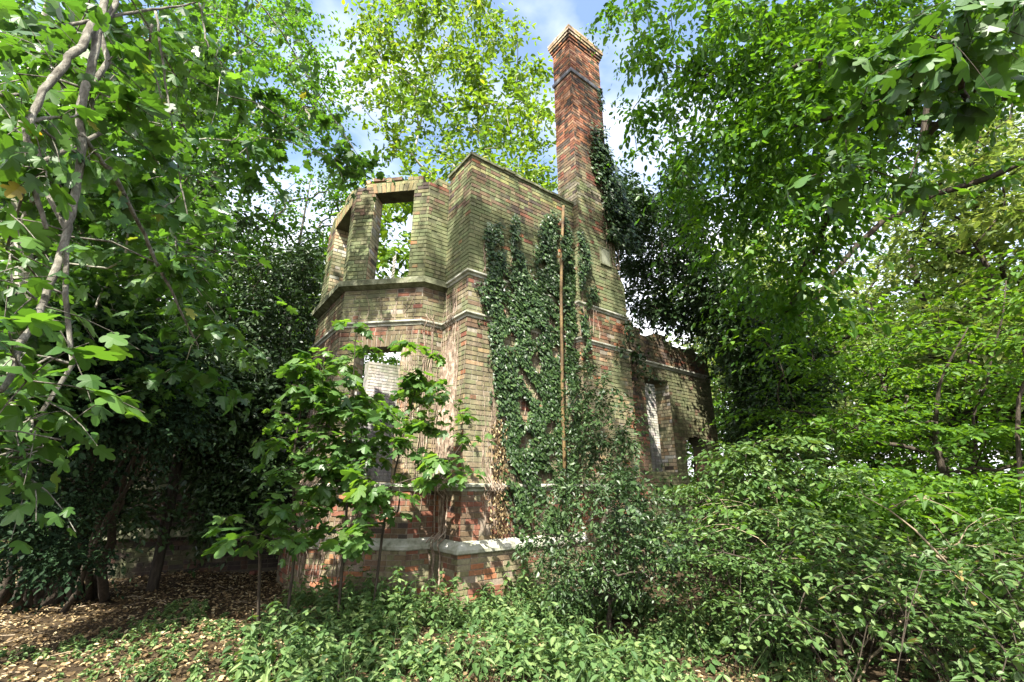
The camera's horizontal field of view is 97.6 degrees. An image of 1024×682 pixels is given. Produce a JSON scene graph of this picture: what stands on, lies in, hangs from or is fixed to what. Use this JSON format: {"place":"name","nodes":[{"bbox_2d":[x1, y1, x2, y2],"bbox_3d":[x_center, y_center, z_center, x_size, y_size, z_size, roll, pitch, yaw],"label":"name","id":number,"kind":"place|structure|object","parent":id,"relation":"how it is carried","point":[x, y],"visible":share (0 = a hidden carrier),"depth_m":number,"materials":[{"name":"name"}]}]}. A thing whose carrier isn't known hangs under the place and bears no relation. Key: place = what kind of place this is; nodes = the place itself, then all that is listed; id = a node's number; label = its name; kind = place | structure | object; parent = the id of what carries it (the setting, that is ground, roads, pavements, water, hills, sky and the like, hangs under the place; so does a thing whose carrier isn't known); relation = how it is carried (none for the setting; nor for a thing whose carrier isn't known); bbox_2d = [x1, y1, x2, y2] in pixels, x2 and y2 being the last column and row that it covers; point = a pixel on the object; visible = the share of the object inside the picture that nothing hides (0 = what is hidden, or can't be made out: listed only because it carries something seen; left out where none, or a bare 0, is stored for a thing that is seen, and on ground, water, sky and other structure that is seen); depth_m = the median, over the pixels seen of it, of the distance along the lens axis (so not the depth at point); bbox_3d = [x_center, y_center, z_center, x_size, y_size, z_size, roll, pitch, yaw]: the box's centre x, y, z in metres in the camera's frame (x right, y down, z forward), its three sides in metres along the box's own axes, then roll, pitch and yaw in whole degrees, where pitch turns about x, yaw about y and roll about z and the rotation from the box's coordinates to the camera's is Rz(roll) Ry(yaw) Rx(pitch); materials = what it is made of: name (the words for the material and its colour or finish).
{"place":"outdoors","nodes":[
{"label":"outdoors","id":0,"kind":"place"},
{"bbox_2d":[0,487,1023,681],"bbox_3d":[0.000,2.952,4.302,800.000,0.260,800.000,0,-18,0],"label":"ground","id":1,"kind":"structure","parent":0,"point":[875,671],"depth_m":4.84,"materials":[{"name":"soil"}]},
{"bbox_2d":[0,204,123,492],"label":"distant tree","id":2,"kind":"object","parent":1,"relation":"on","point":[53,255],"depth_m":15.15,"materials":[{"name":"green plant"}]},
{"bbox_2d":[0,280,234,624],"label":"yew tree","id":3,"kind":"object","parent":1,"relation":"on","point":[65,575],"visible":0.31,"depth_m":4.87,"materials":[{"name":"green plant"}]},
{"bbox_2d":[0,598,260,681],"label":"seedlings","id":4,"kind":"object","parent":1,"relation":"on","point":[164,671],"visible":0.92,"depth_m":4.29,"materials":[{"name":"green plant"}]},
{"bbox_2d":[0,1,272,322],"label":"woodland tree","id":5,"kind":"object","parent":1,"relation":"on","point":[241,134],"visible":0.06,"depth_m":10.77,"materials":[{"name":"green plant"}]},
{"bbox_2d":[0,140,328,587],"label":"holly tree","id":6,"kind":"object","parent":1,"relation":"on","point":[233,489],"visible":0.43,"depth_m":7.90,"materials":[{"name":"green plant"}]},
{"bbox_2d":[0,0,360,554],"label":"maple tree","id":7,"kind":"object","parent":1,"relation":"on","point":[74,127],"visible":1,"depth_m":1.65,"materials":[{"name":"green plant"}]},
{"bbox_2d":[0,0,394,449],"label":"sycamore tree","id":8,"kind":"object","parent":1,"relation":"on","point":[99,278],"visible":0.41,"depth_m":4.51,"materials":[{"name":"green plant"}]},
{"bbox_2d":[137,336,274,592],"bbox_3d":[-5.331,1.908,7.328,2.421,4.267,2.460,0,-18,0],"label":"young tree","id":9,"kind":"object","parent":1,"relation":"on","point":[153,582],"visible":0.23,"depth_m":7.20,"materials":[{"name":"green plant"}]},
{"bbox_2d":[80,404,358,581],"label":"ruined wall","id":10,"kind":"structure","parent":1,"relation":"on","point":[179,559],"depth_m":8.07,"materials":[{"name":"brick"}]},
{"bbox_2d":[115,0,361,344],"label":"woodland tree","id":11,"kind":"object","parent":1,"relation":"on","point":[220,17],"visible":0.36,"depth_m":14.52,"materials":[{"name":"green plant"}]},
{"bbox_2d":[249,570,261,574],"bbox_3d":[-4.792,4.328,8.377,0.104,0.065,0.216,1,-21,8],"label":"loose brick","id":12,"kind":"object","parent":1,"relation":"on","point":[254,572],"visible":0.73,"depth_m":8.29,"materials":[{"name":"brown brick"}]},
{"bbox_2d":[201,491,319,626],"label":"sycamore sapling","id":13,"kind":"object","parent":1,"relation":"on","point":[274,515],"visible":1,"depth_m":4.68,"materials":[{"name":"green plant"}]},
{"bbox_2d":[197,247,360,394],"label":"distant tree","id":14,"kind":"object","parent":1,"relation":"on","point":[278,312],"depth_m":21.22,"materials":[{"name":"green plant"}]},
{"bbox_2d":[248,347,350,628],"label":"sycamore sapling","id":15,"kind":"object","parent":1,"relation":"on","point":[298,392],"visible":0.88,"depth_m":5.35,"materials":[{"name":"green plant"}]},
{"bbox_2d":[223,145,406,330],"bbox_3d":[-7.099,-1.006,15.389,6.354,14.973,6.318,9,-20,-25],"label":"woodland tree","id":16,"kind":"object","parent":1,"relation":"on","point":[278,228],"visible":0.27,"depth_m":15.10,"materials":[{"name":"green plant"}]},
{"bbox_2d":[244,251,397,393],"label":"distant tree","id":17,"kind":"object","parent":1,"relation":"on","point":[318,296],"depth_m":23.53,"materials":[{"name":"green plant"}]},
{"bbox_2d":[287,319,392,619],"bbox_3d":[-2.085,1.537,5.605,1.414,3.716,1.449,13,-22,-36],"label":"sycamore sapling","id":18,"kind":"object","parent":1,"relation":"on","point":[359,493],"visible":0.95,"depth_m":5.39,"materials":[{"name":"green plant"}]},
{"bbox_2d":[361,352,399,393],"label":"distant tree","id":19,"kind":"object","parent":1,"relation":"on","point":[394,361],"visible":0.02,"depth_m":22.56,"materials":[{"name":"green plant"}]},
{"bbox_2d":[351,340,495,609],"bbox_3d":[-1.140,1.702,5.720,1.688,3.473,1.373,9,-20,-26],"label":"sycamore sapling","id":20,"kind":"object","parent":1,"relation":"on","point":[413,385],"visible":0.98,"depth_m":5.82,"materials":[{"name":"green plant"}]},
{"bbox_2d":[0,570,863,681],"bbox_3d":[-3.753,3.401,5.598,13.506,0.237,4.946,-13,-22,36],"label":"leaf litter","id":21,"kind":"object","parent":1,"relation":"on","point":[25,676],"visible":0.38,"depth_m":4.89,"materials":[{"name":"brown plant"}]},
{"bbox_2d":[326,0,557,278],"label":"lime tree","id":22,"kind":"object","parent":1,"relation":"on","point":[478,88],"visible":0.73,"depth_m":16.44,"materials":[{"name":"green plant"}]},
{"bbox_2d":[276,23,729,608],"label":"ruined house","id":23,"kind":"structure","parent":1,"relation":"on","point":[464,207],"depth_m":8.22,"materials":[{"name":"brick"}]},
{"bbox_2d":[278,288,465,586],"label":"brick wall","id":24,"kind":"structure","parent":23,"relation":"attached to","point":[449,357],"depth_m":7.13,"materials":[{"name":"beige brick"}]},
{"bbox_2d":[477,377,514,538],"bbox_3d":[-0.239,1.721,6.859,0.707,2.422,0.144,13,-22,-35],"label":"creeper","id":25,"kind":"object","parent":23,"relation":"attached to","point":[497,498],"visible":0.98,"depth_m":6.75,"materials":[{"name":"brown plant"}]},
{"bbox_2d":[474,209,599,539],"bbox_3d":[0.611,0.383,7.813,2.881,6.541,0.370,13,-22,-35],"label":"ivy","id":26,"kind":"object","parent":23,"relation":"attached to","point":[507,401],"visible":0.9,"depth_m":7.76,"materials":[{"name":"green plant"}]},
{"bbox_2d":[588,88,646,269],"bbox_3d":[2.392,-3.976,10.334,1.271,4.912,0.566,13,-22,-35],"label":"ivy","id":27,"kind":"object","parent":23,"relation":"attached to","point":[621,208],"visible":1,"depth_m":10.12,"materials":[{"name":"green plant"}]},
{"bbox_2d":[219,549,823,681],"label":"nettles","id":28,"kind":"object","parent":1,"relation":"on","point":[554,649],"visible":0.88,"depth_m":4.19,"materials":[{"name":"green plant"}]},
{"bbox_2d":[255,574,834,681],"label":"grass","id":29,"kind":"structure","parent":1,"relation":"on","point":[489,663],"depth_m":4.00,"materials":[{"name":"green plant"}]},
{"bbox_2d":[542,344,652,590],"bbox_3d":[1.351,1.867,6.794,1.800,3.816,1.640,0,-18,0],"label":"holly bush","id":30,"kind":"object","parent":1,"relation":"on","point":[620,438],"visible":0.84,"depth_m":6.79,"materials":[{"name":"green plant"}]},
{"bbox_2d":[505,449,713,641],"bbox_3d":[1.201,2.300,5.052,2.571,2.112,2.555,0,-18,0],"label":"privet bush","id":31,"kind":"object","parent":1,"relation":"on","point":[631,548],"visible":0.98,"depth_m":4.75,"materials":[{"name":"green plant"}]},
{"bbox_2d":[686,400,733,512],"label":"distant tree","id":32,"kind":"object","parent":1,"relation":"on","point":[690,472],"visible":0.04,"depth_m":25.80,"materials":[{"name":"green plant"}]},
{"bbox_2d":[681,333,776,501],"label":"distant tree","id":33,"kind":"object","parent":1,"relation":"on","point":[719,422],"depth_m":24.14,"materials":[{"name":"green plant"}]},
{"bbox_2d":[611,150,852,551],"bbox_3d":[4.754,-0.467,10.727,5.889,11.082,4.762,-6,-19,19],"label":"ivy clad tree","id":34,"kind":"object","parent":1,"relation":"on","point":[665,309],"visible":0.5,"depth_m":10.41,"materials":[{"name":"green plant"}]},
{"bbox_2d":[686,375,790,536],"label":"distant tree","id":35,"kind":"object","parent":1,"relation":"on","point":[715,403],"visible":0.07,"depth_m":14.64,"materials":[{"name":"green plant"}]},
{"bbox_2d":[651,229,891,502],"bbox_3d":[11.200,1.436,19.478,9.076,14.896,9.784,-8,-19,23],"label":"distant tree","id":36,"kind":"object","parent":1,"relation":"on","point":[700,345],"visible":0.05,"depth_m":19.03,"materials":[{"name":"green plant"}]},
{"bbox_2d":[633,433,910,614],"bbox_3d":[3.179,2.388,5.897,3.344,2.274,3.521,-14,-23,37],"label":"elder bush","id":37,"kind":"object","parent":1,"relation":"on","point":[689,490],"visible":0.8,"depth_m":5.26,"materials":[{"name":"green plant"}]},
{"bbox_2d":[710,360,867,552],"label":"distant tree","id":38,"kind":"object","parent":1,"relation":"on","point":[788,451],"visible":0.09,"depth_m":11.03,"materials":[{"name":"green plant"}]},
{"bbox_2d":[579,0,1023,381],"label":"hornbeam tree","id":39,"kind":"object","parent":1,"relation":"on","point":[773,109],"visible":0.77,"depth_m":6.26,"materials":[{"name":"green plant"}]},
{"bbox_2d":[585,490,1023,681],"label":"snowberry bush","id":40,"kind":"object","parent":1,"relation":"on","point":[771,619],"visible":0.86,"depth_m":3.81,"materials":[{"name":"green plant"}]},
{"bbox_2d":[625,560,1014,681],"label":"undergrowth","id":41,"kind":"object","parent":1,"relation":"on","point":[925,674],"visible":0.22,"depth_m":3.65,"materials":[{"name":"green plant"}]},
{"bbox_2d":[724,224,956,490],"bbox_3d":[10.680,0.681,14.793,7.522,11.397,6.785,17,-24,-42],"label":"beech tree","id":42,"kind":"object","parent":1,"relation":"on","point":[866,335],"visible":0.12,"depth_m":13.49,"materials":[{"name":"green plant"}]},
{"bbox_2d":[822,592,862,668],"bbox_3d":[2.930,2.533,4.033,0.083,0.457,0.796,-7,-19,21],"label":"fallen branch","id":43,"kind":"object","parent":1,"relation":"on","point":[836,624],"visible":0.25,"depth_m":3.81,"materials":[{"name":"brown wood"}]},
{"bbox_2d":[806,324,895,495],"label":"distant tree","id":44,"kind":"object","parent":1,"relation":"on","point":[868,415],"visible":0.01,"depth_m":22.70,"materials":[{"name":"green plant"}]},
{"bbox_2d":[689,474,1023,654],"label":"hazel sapling","id":45,"kind":"object","parent":1,"relation":"on","point":[931,550],"visible":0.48,"depth_m":3.69,"materials":[{"name":"green plant"}]},
{"bbox_2d":[699,223,1023,597],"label":"elm tree","id":46,"kind":"object","parent":1,"relation":"on","point":[942,462],"visible":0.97,"depth_m":5.95,"materials":[{"name":"green plant"}]},
{"bbox_2d":[805,336,917,534],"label":"distant tree","id":47,"kind":"object","parent":1,"relation":"on","point":[852,445],"visible":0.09,"depth_m":13.87,"materials":[{"name":"green plant"}]},
{"bbox_2d":[839,603,900,672],"bbox_3d":[3.566,2.702,4.329,2.561,0.338,0.072,14,-23,-37],"label":"fallen branch","id":48,"kind":"object","parent":1,"relation":"on","point":[869,638],"visible":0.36,"depth_m":3.93,"materials":[{"name":"brown wood"}]},
{"bbox_2d":[858,601,915,681],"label":"fallen branch","id":49,"kind":"object","parent":1,"relation":"on","point":[893,631],"visible":0.44,"depth_m":3.91,"materials":[{"name":"brown wood"}]},
{"bbox_2d":[766,510,1023,681],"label":"bramble bush","id":50,"kind":"object","parent":1,"relation":"on","point":[1005,614],"visible":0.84,"depth_m":3.29,"materials":[{"name":"green plant"}]},
{"bbox_2d":[836,308,958,514],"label":"distant tree","id":51,"kind":"object","parent":1,"relation":"on","point":[871,342],"visible":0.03,"depth_m":21.65,"materials":[{"name":"green plant"}]},
{"bbox_2d":[845,391,959,539],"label":"distant tree","id":52,"kind":"object","parent":1,"relation":"on","point":[910,460],"visible":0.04,"depth_m":13.04,"materials":[{"name":"green plant"}]},
{"bbox_2d":[784,0,1023,220],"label":"dark sycamore","id":53,"kind":"object","parent":1,"relation":"on","point":[961,60],"visible":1,"depth_m":2.68,"materials":[{"name":"green plant"}]},
{"bbox_2d":[789,445,1023,614],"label":"hazel bush","id":54,"kind":"object","parent":1,"relation":"on","point":[1006,495],"visible":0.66,"depth_m":4.57,"materials":[{"name":"green plant"}]},
{"bbox_2d":[842,237,1016,502],"bbox_3d":[21.372,1.862,22.430,9.126,14.846,9.200,9,-20,-26],"label":"distant tree","id":55,"kind":"object","parent":1,"relation":"on","point":[898,314],"visible":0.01,"depth_m":22.46,"materials":[{"name":"green plant"}]},
{"bbox_2d":[836,86,1023,559],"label":"beech tree","id":56,"kind":"object","parent":1,"relation":"on","point":[990,225],"visible":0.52,"depth_m":9.03,"materials":[{"name":"green plant"}]},
{"bbox_2d":[878,647,1006,681],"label":"fallen branch","id":57,"kind":"object","parent":1,"relation":"on","point":[922,660],"visible":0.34,"depth_m":3.85,"materials":[{"name":"brown wood"}]},
{"bbox_2d":[862,301,1023,557],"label":"distant tree","id":58,"kind":"object","parent":1,"relation":"on","point":[917,389],"visible":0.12,"depth_m":9.60,"materials":[{"name":"green plant"}]},
{"bbox_2d":[887,245,1023,498],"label":"distant tree","id":59,"kind":"object","parent":1,"relation":"on","point":[937,278],"visible":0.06,"depth_m":16.50,"materials":[{"name":"green plant"}]},
{"bbox_2d":[983,354,1023,470],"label":"distant tree","id":60,"kind":"object","parent":1,"relation":"on","point":[1012,454],"visible":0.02,"depth_m":11.66,"materials":[{"name":"green plant"}]},
{"bbox_2d":[0,0,1023,486],"label":"sky","id":61,"kind":"structure","parent":0,"point":[550,17],"materials":[{"name":"blue"}]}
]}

